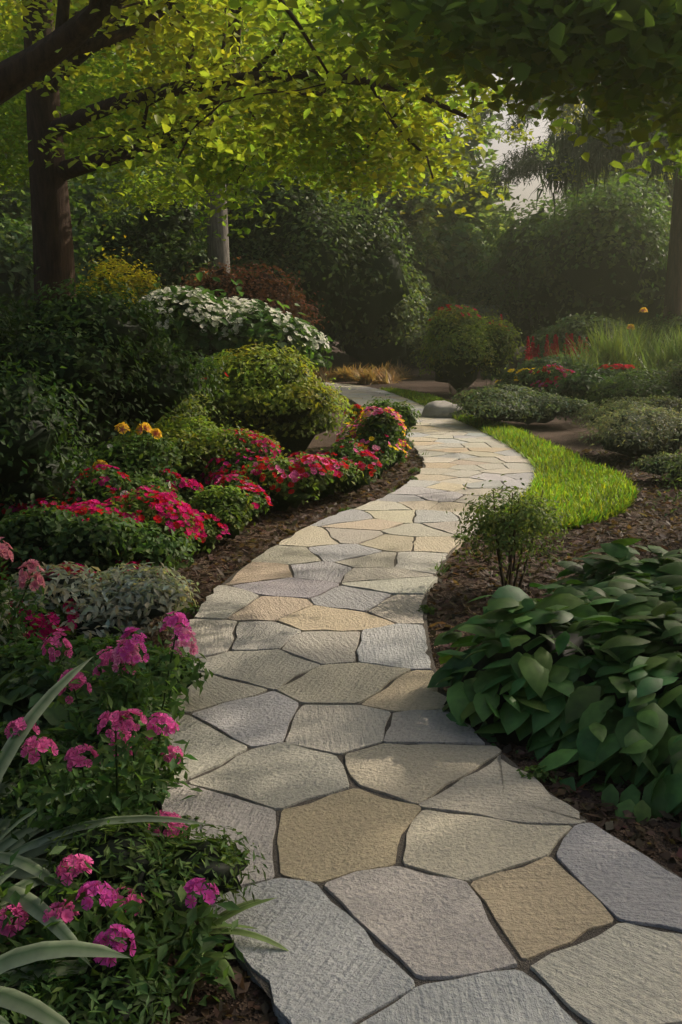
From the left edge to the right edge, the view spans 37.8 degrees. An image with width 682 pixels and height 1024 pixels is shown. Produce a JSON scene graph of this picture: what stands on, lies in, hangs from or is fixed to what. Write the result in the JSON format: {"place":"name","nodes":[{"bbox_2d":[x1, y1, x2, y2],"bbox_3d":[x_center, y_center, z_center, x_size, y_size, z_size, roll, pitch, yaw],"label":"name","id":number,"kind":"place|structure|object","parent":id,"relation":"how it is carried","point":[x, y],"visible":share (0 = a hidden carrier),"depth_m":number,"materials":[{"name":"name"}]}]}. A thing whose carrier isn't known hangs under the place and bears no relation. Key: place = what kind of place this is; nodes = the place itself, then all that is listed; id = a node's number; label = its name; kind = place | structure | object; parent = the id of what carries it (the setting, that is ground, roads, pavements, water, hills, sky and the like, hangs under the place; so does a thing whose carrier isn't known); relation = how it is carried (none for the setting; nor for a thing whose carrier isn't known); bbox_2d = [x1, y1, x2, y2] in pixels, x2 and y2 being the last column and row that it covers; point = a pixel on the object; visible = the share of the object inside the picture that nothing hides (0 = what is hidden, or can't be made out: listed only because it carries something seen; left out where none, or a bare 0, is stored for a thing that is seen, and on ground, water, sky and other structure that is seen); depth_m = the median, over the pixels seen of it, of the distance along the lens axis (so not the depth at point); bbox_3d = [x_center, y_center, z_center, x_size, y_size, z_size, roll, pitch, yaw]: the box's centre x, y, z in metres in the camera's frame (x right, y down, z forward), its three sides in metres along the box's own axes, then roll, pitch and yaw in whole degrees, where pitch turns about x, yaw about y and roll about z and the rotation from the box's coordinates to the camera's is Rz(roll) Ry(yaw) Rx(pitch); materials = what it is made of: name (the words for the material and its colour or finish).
{"place":"outdoors","nodes":[
{"label":"outdoors","id":0,"kind":"place"},
{"bbox_2d":[1,0,600,228],"label":"sky","id":1,"kind":"structure","parent":0,"point":[539,131],"materials":[{"name":"white"}]},
{"bbox_2d":[0,342,681,1023],"bbox_3d":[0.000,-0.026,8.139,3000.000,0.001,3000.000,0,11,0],"label":"ground","id":2,"kind":"structure","parent":0,"point":[556,430],"depth_m":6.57,"materials":[{"name":"brown soil"}]},
{"bbox_2d":[0,590,27,650],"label":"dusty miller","id":3,"kind":"object","parent":2,"relation":"on","point":[6,613],"visible":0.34,"depth_m":4.30,"materials":[{"name":"green plant"}]},
{"bbox_2d":[0,225,33,330],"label":"understory","id":4,"kind":"object","parent":2,"relation":"on","point":[15,272],"visible":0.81,"depth_m":34.27,"materials":[{"name":"green plant"}]},
{"bbox_2d":[0,537,49,645],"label":"flower","id":5,"kind":"object","parent":2,"relation":"on","point":[14,631],"visible":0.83,"depth_m":4.21,"materials":[{"name":"pink plant"}]},
{"bbox_2d":[0,497,72,523],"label":"border flower","id":6,"kind":"object","parent":2,"relation":"on","point":[48,504],"visible":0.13,"depth_m":5.88,"materials":[{"name":"green plant"}]},
{"bbox_2d":[0,212,78,339],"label":"understory","id":7,"kind":"object","parent":2,"relation":"on","point":[11,230],"visible":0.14,"depth_m":36.76,"materials":[{"name":"green plant"}]},
{"bbox_2d":[0,598,79,644],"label":"border flower","id":8,"kind":"object","parent":2,"relation":"on","point":[36,624],"visible":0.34,"depth_m":4.44,"materials":[{"name":"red plant"}]},
{"bbox_2d":[0,344,104,516],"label":"dark shrub","id":9,"kind":"object","parent":2,"relation":"on","point":[33,426],"visible":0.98,"depth_m":5.68,"materials":[{"name":"green plant"}]},
{"bbox_2d":[0,846,106,980],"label":"phlox","id":10,"kind":"object","parent":2,"relation":"on","point":[10,924],"visible":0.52,"depth_m":2.18,"materials":[{"name":"pink plant"}]},
{"bbox_2d":[0,870,129,1023],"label":"leaves","id":11,"kind":"object","parent":2,"relation":"on","point":[12,999],"visible":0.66,"depth_m":1.99,"materials":[{"name":"green plant"}]},
{"bbox_2d":[0,658,164,770],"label":"plant","id":12,"kind":"object","parent":2,"relation":"on","point":[23,693],"visible":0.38,"depth_m":3.35,"materials":[{"name":"green plant"}]},
{"bbox_2d":[0,711,176,860],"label":"foliage","id":13,"kind":"object","parent":2,"relation":"on","point":[26,799],"visible":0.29,"depth_m":2.83,"materials":[{"name":"green plant"}]},
{"bbox_2d":[0,706,193,868],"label":"phlox","id":14,"kind":"object","parent":2,"relation":"on","point":[124,752],"visible":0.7,"depth_m":2.56,"materials":[{"name":"green plant"}]},
{"bbox_2d":[58,464,137,510],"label":"border flower","id":15,"kind":"object","parent":2,"relation":"on","point":[110,482],"visible":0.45,"depth_m":6.62,"materials":[{"name":"red plant"}]},
{"bbox_2d":[4,561,199,642],"bbox_3d":[-1.145,0.416,4.714,0.970,0.415,0.749,0,11,0],"label":"dusty miller","id":16,"kind":"object","parent":2,"relation":"on","point":[142,597],"visible":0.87,"depth_m":4.55,"materials":[{"name":"grey plant"}]},
{"bbox_2d":[0,953,204,1023],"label":"foliage","id":17,"kind":"object","parent":2,"relation":"on","point":[86,998],"visible":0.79,"depth_m":2.03,"materials":[{"name":"green plant"}]},
{"bbox_2d":[0,0,205,279],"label":"tree","id":18,"kind":"object","parent":2,"relation":"on","point":[82,224],"visible":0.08,"depth_m":22.16,"materials":[{"name":"green plant"}]},
{"bbox_2d":[0,52,205,229],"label":"tree","id":19,"kind":"object","parent":2,"relation":"on","point":[11,195],"visible":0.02,"depth_m":41.89,"materials":[{"name":"green plant"}]},
{"bbox_2d":[0,657,208,965],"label":"leaves","id":20,"kind":"object","parent":2,"relation":"on","point":[27,865],"visible":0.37,"depth_m":2.53,"materials":[{"name":"green plant"}]},
{"bbox_2d":[0,494,211,585],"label":"shrub","id":21,"kind":"object","parent":2,"relation":"on","point":[56,536],"visible":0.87,"depth_m":5.14,"materials":[{"name":"green plant"}]},
{"bbox_2d":[0,626,213,704],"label":"flowers","id":22,"kind":"object","parent":2,"relation":"on","point":[20,655],"visible":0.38,"depth_m":3.81,"materials":[{"name":"green plant"}]},
{"bbox_2d":[0,264,229,465],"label":"dark shrub","id":23,"kind":"object","parent":2,"relation":"on","point":[99,342],"visible":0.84,"depth_m":7.82,"materials":[{"name":"green plant"}]},
{"bbox_2d":[76,224,165,308],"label":"yellow bush","id":24,"kind":"object","parent":2,"relation":"on","point":[136,279],"visible":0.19,"depth_m":17.68,"materials":[{"name":"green plant"}]},
{"bbox_2d":[39,611,205,783],"bbox_3d":[-0.728,0.620,3.196,0.571,0.686,0.548,0,11,0],"label":"phlox","id":25,"kind":"object","parent":2,"relation":"on","point":[122,680],"visible":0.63,"depth_m":3.06,"materials":[{"name":"green plant"}]},
{"bbox_2d":[60,428,185,506],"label":"shrub","id":26,"kind":"object","parent":2,"relation":"on","point":[113,454],"visible":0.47,"depth_m":7.16,"materials":[{"name":"green plant"}]},
{"bbox_2d":[62,422,187,500],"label":"flowers","id":27,"kind":"object","parent":2,"relation":"on","point":[156,432],"depth_m":7.06,"materials":[{"name":"orange plant"}]},
{"bbox_2d":[61,480,206,569],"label":"border flower","id":28,"kind":"object","parent":2,"relation":"on","point":[162,508],"visible":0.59,"depth_m":5.60,"materials":[{"name":"pink plant"}]},
{"bbox_2d":[69,166,206,293],"bbox_3d":[-7.419,-9.424,36.849,6.052,7.705,5.959,-3,11,-17],"label":"understory","id":29,"kind":"object","parent":2,"relation":"on","point":[82,215],"visible":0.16,"depth_m":35.23,"materials":[{"name":"green plant"}]},
{"bbox_2d":[17,804,267,960],"bbox_3d":[-0.489,0.902,2.448,0.605,0.311,0.609,0,11,0],"label":"foliage","id":30,"kind":"object","parent":2,"relation":"on","point":[129,855],"visible":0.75,"depth_m":2.38,"materials":[{"name":"green plant"}]},
{"bbox_2d":[75,171,232,299],"bbox_3d":[-4.429,-5.564,23.822,4.509,5.003,4.524,0,11,0],"label":"shrub","id":31,"kind":"object","parent":2,"relation":"on","point":[160,243],"visible":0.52,"depth_m":23.32,"materials":[{"name":"green plant"}]},
{"bbox_2d":[67,876,244,1017],"bbox_3d":[-0.407,0.978,2.190,0.381,0.380,0.315,0,11,0],"label":"phlox","id":32,"kind":"object","parent":2,"relation":"on","point":[128,941],"visible":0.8,"depth_m":2.19,"materials":[{"name":"green plant"}]},
{"bbox_2d":[134,807,199,850],"bbox_3d":[-0.469,0.903,2.610,0.204,0.338,0.243,-2,11,-9],"label":"phlox","id":33,"kind":"object","parent":2,"relation":"on","point":[173,826],"visible":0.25,"depth_m":2.56,"materials":[{"name":"pink plant"}]},
{"bbox_2d":[138,719,203,796],"bbox_3d":[-0.586,0.815,3.193,0.306,0.281,0.242,0,11,0],"label":"phlox","id":34,"kind":"object","parent":2,"relation":"on","point":[180,767],"visible":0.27,"depth_m":3.16,"materials":[{"name":"green plant"}]},
{"bbox_2d":[151,464,203,502],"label":"border flower","id":35,"kind":"object","parent":2,"relation":"on","point":[185,484],"visible":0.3,"depth_m":7.32,"materials":[{"name":"pink plant"}]},
{"bbox_2d":[123,378,240,432],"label":"light shrub","id":36,"kind":"object","parent":2,"relation":"on","point":[190,405],"visible":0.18,"depth_m":10.31,"materials":[{"name":"green plant"}]},
{"bbox_2d":[109,412,290,491],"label":"shrub","id":37,"kind":"object","parent":2,"relation":"on","point":[194,443],"visible":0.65,"depth_m":8.23,"materials":[{"name":"green plant"}]},
{"bbox_2d":[187,512,229,553],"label":"border flower","id":38,"kind":"object","parent":2,"relation":"on","point":[209,536],"visible":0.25,"depth_m":6.46,"materials":[{"name":"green plant"}]},
{"bbox_2d":[180,348,249,428],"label":"light shrub","id":39,"kind":"object","parent":2,"relation":"on","point":[208,362],"visible":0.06,"depth_m":12.91,"materials":[{"name":"green plant"}]},
{"bbox_2d":[206,10,229,273],"bbox_3d":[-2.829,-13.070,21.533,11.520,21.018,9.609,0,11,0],"label":"tree trunk","id":40,"kind":"object","parent":2,"relation":"on","point":[218,246],"visible":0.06,"depth_m":22.55,"materials":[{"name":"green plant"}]},
{"bbox_2d":[154,897,288,1001],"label":"grassy plant","id":41,"kind":"object","parent":2,"relation":"on","point":[224,964],"visible":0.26,"depth_m":2.37,"materials":[{"name":"green plant"}]},
{"bbox_2d":[187,484,258,538],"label":"shrub","id":42,"kind":"object","parent":2,"relation":"on","point":[226,506],"visible":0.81,"depth_m":6.71,"materials":[{"name":"green plant"}]},
{"bbox_2d":[137,272,333,376],"bbox_3d":[-1.791,-2.729,16.182,3.376,2.253,3.177,0,11,0],"label":"bush","id":43,"kind":"object","parent":2,"relation":"on","point":[208,322],"visible":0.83,"depth_m":15.11,"materials":[{"name":"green plant"}]},
{"bbox_2d":[148,10,329,245],"bbox_3d":[-3.094,-12.057,34.245,7.460,14.255,7.875,-5,12,-24],"label":"tree","id":44,"kind":"object","parent":2,"relation":"on","point":[203,208],"depth_m":34.71,"materials":[{"name":"green plant"}]},
{"bbox_2d":[213,474,272,520],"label":"border flower","id":45,"kind":"object","parent":2,"relation":"on","point":[258,494],"visible":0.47,"depth_m":7.48,"materials":[{"name":"pink plant"}]},
{"bbox_2d":[200,427,290,493],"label":"border flower","id":46,"kind":"object","parent":2,"relation":"on","point":[241,463],"visible":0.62,"depth_m":8.12,"materials":[{"name":"red plant"}]},
{"bbox_2d":[173,255,328,329],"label":"bronze shrub","id":47,"kind":"object","parent":2,"relation":"on","point":[264,286],"visible":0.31,"depth_m":19.52,"materials":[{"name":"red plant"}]},
{"bbox_2d":[201,334,360,451],"bbox_3d":[-0.791,-1.363,11.499,2.071,1.369,2.390,0,11,0],"label":"light shrub","id":48,"kind":"object","parent":2,"relation":"on","point":[286,403],"visible":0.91,"depth_m":10.86,"materials":[{"name":"green plant"}]},
{"bbox_2d":[237,454,336,511],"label":"border flower","id":49,"kind":"object","parent":2,"relation":"on","point":[284,483],"visible":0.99,"depth_m":7.78,"materials":[{"name":"pink plant"}]},
{"bbox_2d":[201,151,425,370],"bbox_3d":[-0.893,-6.710,25.898,6.125,6.476,4.467,0,11,0],"label":"shrub","id":50,"kind":"object","parent":2,"relation":"on","point":[351,272],"visible":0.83,"depth_m":24.72,"materials":[{"name":"green plant"}]},
{"bbox_2d":[288,448,363,499],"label":"border flower","id":51,"kind":"object","parent":2,"relation":"on","point":[345,478],"visible":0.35,"depth_m":8.36,"materials":[{"name":"red plant"}]},
{"bbox_2d":[0,0,681,318],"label":"tree","id":52,"kind":"object","parent":2,"relation":"on","point":[404,56],"visible":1,"depth_m":8.72,"materials":[{"name":"green plant"}]},
{"bbox_2d":[325,362,375,381],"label":"tan grass","id":53,"kind":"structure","parent":2,"relation":"on","point":[342,375],"depth_m":25.68,"materials":[{"name":"beige plant"}]},
{"bbox_2d":[321,436,381,493],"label":"flowering bush","id":54,"kind":"object","parent":2,"relation":"on","point":[347,451],"visible":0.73,"depth_m":8.65,"materials":[{"name":"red plant"}]},
{"bbox_2d":[261,44,465,362],"bbox_3d":[0.565,-12.813,36.573,7.854,14.879,9.509,0,11,0],"label":"tree","id":55,"kind":"object","parent":2,"relation":"on","point":[420,232],"visible":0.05,"depth_m":35.20,"materials":[{"name":"green plant"}]},
{"bbox_2d":[333,404,406,478],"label":"border flower","id":56,"kind":"object","parent":2,"relation":"on","point":[380,427],"visible":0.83,"depth_m":9.38,"materials":[{"name":"green plant"}]},
{"bbox_2d":[327,319,414,361],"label":"shrub","id":57,"kind":"object","parent":2,"relation":"on","point":[350,350],"visible":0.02,"depth_m":32.26,"materials":[{"name":"green plant"}]},
{"bbox_2d":[348,365,405,384],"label":"tan grass","id":58,"kind":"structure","parent":2,"relation":"on","point":[369,376],"depth_m":24.61,"materials":[{"name":"beige plant"}]},
{"bbox_2d":[335,251,443,369],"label":"shrub","id":59,"kind":"object","parent":2,"relation":"on","point":[385,343],"visible":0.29,"depth_m":28.07,"materials":[{"name":"green plant"}]},
{"bbox_2d":[358,394,421,443],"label":"flowering bush","id":60,"kind":"object","parent":2,"relation":"on","point":[409,418],"visible":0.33,"depth_m":10.96,"materials":[{"name":"green plant"}]},
{"bbox_2d":[371,359,415,379],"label":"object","id":61,"kind":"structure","parent":2,"relation":"on","point":[401,370],"depth_m":26.52,"materials":[{"name":"brown plant"}]},
{"bbox_2d":[333,100,477,217],"bbox_3d":[1.892,-12.840,41.586,7.388,13.044,7.980,4,12,22],"label":"tree","id":62,"kind":"object","parent":2,"relation":"on","point":[453,196],"visible":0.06,"depth_m":39.17,"materials":[{"name":"green plant"}]},
{"bbox_2d":[358,174,462,303],"bbox_3d":[2.270,-10.008,39.648,5.506,7.435,5.533,0,11,0],"label":"understory","id":63,"kind":"object","parent":2,"relation":"on","point":[433,270],"visible":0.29,"depth_m":38.46,"materials":[{"name":"green plant"}]},
{"bbox_2d":[405,327,429,368],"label":"shrub","id":64,"kind":"object","parent":2,"relation":"on","point":[417,339],"visible":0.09,"depth_m":26.81,"materials":[{"name":"green plant"}]},
{"bbox_2d":[399,283,455,365],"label":"shrub","id":65,"kind":"object","parent":2,"relation":"on","point":[438,301],"visible":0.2,"depth_m":33.89,"materials":[{"name":"green plant"}]},
{"bbox_2d":[420,400,464,417],"bbox_3d":[1.619,-1.594,15.707,0.778,0.322,0.575,0,11,0],"label":"rock","id":66,"kind":"object","parent":2,"relation":"on","point":[439,409],"visible":0.69,"depth_m":15.53,"materials":[{"name":"grey stone"}]},
{"bbox_2d":[428,214,496,308],"bbox_3d":[4.944,-9.220,41.076,5.174,5.720,5.925,0,11,0],"label":"understory","id":67,"kind":"object","parent":2,"relation":"on","point":[460,236],"visible":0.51,"depth_m":38.88,"materials":[{"name":"green plant"}]},
{"bbox_2d":[417,106,515,246],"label":"tree","id":68,"kind":"object","parent":2,"relation":"on","point":[476,207],"visible":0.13,"depth_m":43.06,"materials":[{"name":"green plant"}]},
{"bbox_2d":[407,296,530,394],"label":"shrub","id":69,"kind":"object","parent":2,"relation":"on","point":[463,348],"visible":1,"depth_m":20.23,"materials":[{"name":"green plant"}]},
{"bbox_2d":[444,298,519,354],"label":"shrub","id":70,"kind":"object","parent":2,"relation":"on","point":[481,309],"visible":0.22,"depth_m":32.22,"materials":[{"name":"green plant"}]},
{"bbox_2d":[480,314,509,386],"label":"shrub","id":71,"kind":"object","parent":2,"relation":"on","point":[502,370],"visible":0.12,"depth_m":23.11,"materials":[{"name":"green plant"}]},
{"bbox_2d":[455,268,546,362],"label":"shrub","id":72,"kind":"object","parent":2,"relation":"on","point":[513,310],"visible":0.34,"depth_m":35.25,"materials":[{"name":"green plant"}]},
{"bbox_2d":[468,208,548,346],"bbox_3d":[7.938,-8.618,37.710,6.205,5.799,5.121,0,11,0],"label":"understory","id":73,"kind":"object","parent":2,"relation":"on","point":[484,275],"visible":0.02,"depth_m":37.75,"materials":[{"name":"green plant"}]},
{"bbox_2d":[446,474,575,587],"bbox_3d":[0.953,0.125,5.585,0.709,0.668,0.774,0,11,0],"label":"shrub","id":74,"kind":"object","parent":2,"relation":"on","point":[509,539],"visible":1,"depth_m":5.40,"materials":[{"name":"green plant"}]},
{"bbox_2d":[381,386,641,530],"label":"lawn grass","id":75,"kind":"structure","parent":2,"relation":"on","point":[586,491],"depth_m":9.30,"materials":[{"name":"green plant"}]},
{"bbox_2d":[492,368,537,391],"bbox_3d":[3.545,-2.573,19.779,1.086,0.642,1.052,0,11,0],"label":"yellow flower mound","id":76,"kind":"object","parent":2,"relation":"on","point":[520,376],"visible":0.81,"depth_m":19.61,"materials":[{"name":"green plant"}]},
{"bbox_2d":[449,382,597,424],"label":"low shrub","id":77,"kind":"object","parent":2,"relation":"on","point":[508,402],"visible":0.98,"depth_m":14.12,"materials":[{"name":"green plant"}]},
{"bbox_2d":[516,765,561,783],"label":"edge weed","id":78,"kind":"object","parent":2,"relation":"on","point":[538,775],"visible":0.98,"depth_m":3.27,"materials":[{"name":"green plant"}]},
{"bbox_2d":[525,363,573,396],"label":"flower","id":79,"kind":"object","parent":2,"relation":"on","point":[544,375],"visible":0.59,"depth_m":18.30,"materials":[{"name":"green plant"}]},
{"bbox_2d":[427,538,681,835],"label":"hosta plant","id":80,"kind":"object","parent":2,"relation":"on","point":[585,668],"visible":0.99,"depth_m":3.58,"materials":[{"name":"green plant"}]},
{"bbox_2d":[513,354,597,373],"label":"shrub","id":81,"kind":"object","parent":2,"relation":"on","point":[537,361],"visible":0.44,"depth_m":19.95,"materials":[{"name":"green plant"}]},
{"bbox_2d":[524,333,588,359],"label":"red flowers","id":82,"kind":"object","parent":2,"relation":"on","point":[534,351],"visible":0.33,"depth_m":23.52,"materials":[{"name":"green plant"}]},
{"bbox_2d":[463,155,672,352],"bbox_3d":[7.969,-8.033,32.472,7.192,6.532,7.652,-6,12,-29],"label":"shrub","id":83,"kind":"object","parent":2,"relation":"on","point":[605,251],"visible":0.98,"depth_m":30.47,"materials":[{"name":"green plant"}]},
{"bbox_2d":[469,67,672,208],"bbox_3d":[9.487,-20.932,38.222,9.481,30.202,9.224,0,11,0],"label":"foliage","id":84,"kind":"object","parent":2,"relation":"on","point":[525,165],"visible":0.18,"depth_m":38.43,"materials":[{"name":"green plant"}]},
{"bbox_2d":[513,310,644,361],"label":"shrub","id":85,"kind":"object","parent":2,"relation":"on","point":[574,326],"visible":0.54,"depth_m":26.47,"materials":[{"name":"green plant"}]},
{"bbox_2d":[543,363,630,408],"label":"low shrub","id":86,"kind":"object","parent":2,"relation":"on","point":[573,385],"visible":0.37,"depth_m":16.50,"materials":[{"name":"green plant"}]},
{"bbox_2d":[544,335,647,370],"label":"tall grass","id":87,"kind":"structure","parent":2,"relation":"on","point":[591,359],"depth_m":20.43,"materials":[{"name":"green plant"}]},
{"bbox_2d":[524,75,681,370],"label":"tree","id":88,"kind":"object","parent":2,"relation":"on","point":[601,156],"visible":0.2,"depth_m":24.53,"materials":[{"name":"green plant"}]},
{"bbox_2d":[569,399,681,458],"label":"low shrub","id":89,"kind":"object","parent":2,"relation":"on","point":[638,431],"visible":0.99,"depth_m":10.63,"materials":[{"name":"green plant"}]},
{"bbox_2d":[569,394,681,429],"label":"shrub","id":90,"kind":"object","parent":2,"relation":"on","point":[667,402],"visible":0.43,"depth_m":12.75,"materials":[{"name":"green plant"}]},
{"bbox_2d":[577,364,681,406],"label":"low shrub","id":91,"kind":"object","parent":2,"relation":"on","point":[642,383],"visible":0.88,"depth_m":15.21,"materials":[{"name":"green plant"}]},
{"bbox_2d":[597,143,672,214],"bbox_3d":[15.259,-14.128,40.143,10.306,16.141,9.540,0,11,0],"label":"tree","id":92,"kind":"object","parent":2,"relation":"on","point":[669,190],"visible":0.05,"depth_m":39.70,"materials":[{"name":"green plant"}]},
{"bbox_2d":[628,451,681,481],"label":"low shrub","id":93,"kind":"object","parent":2,"relation":"on","point":[659,461],"visible":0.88,"depth_m":9.29,"materials":[{"name":"green plant"}]},
{"bbox_2d":[630,306,681,362],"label":"shrub","id":94,"kind":"object","parent":2,"relation":"on","point":[669,324],"visible":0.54,"depth_m":24.72,"materials":[{"name":"green plant"}]},
{"bbox_2d":[646,446,681,520],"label":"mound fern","id":95,"kind":"object","parent":2,"relation":"on","point":[672,481],"visible":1,"depth_m":6.83,"materials":[{"name":"green plant"}]},
{"bbox_2d":[655,358,681,391],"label":"shrub","id":96,"kind":"object","parent":2,"relation":"on","point":[677,370],"visible":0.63,"depth_m":15.17,"materials":[{"name":"green plant"}]},
{"bbox_2d":[123,78,672,198],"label":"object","id":97,"kind":"object","parent":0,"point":[523,137],"visible":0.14,"depth_m":26.15,"materials":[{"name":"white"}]},
{"bbox_2d":[150,382,681,1023],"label":"flagstone path","id":98,"kind":"structure","parent":0,"point":[334,964],"depth_m":3.02,"materials":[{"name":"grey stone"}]},
{"bbox_2d":[559,312,674,372],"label":"tall grass","id":99,"kind":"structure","parent":0,"point":[617,341],"depth_m":21.21,"materials":[{"name":"green plant"}]},
{"bbox_2d":[622,319,681,373],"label":"tall grass","id":100,"kind":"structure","parent":0,"point":[670,354],"depth_m":20.22,"materials":[{"name":"green plant"}]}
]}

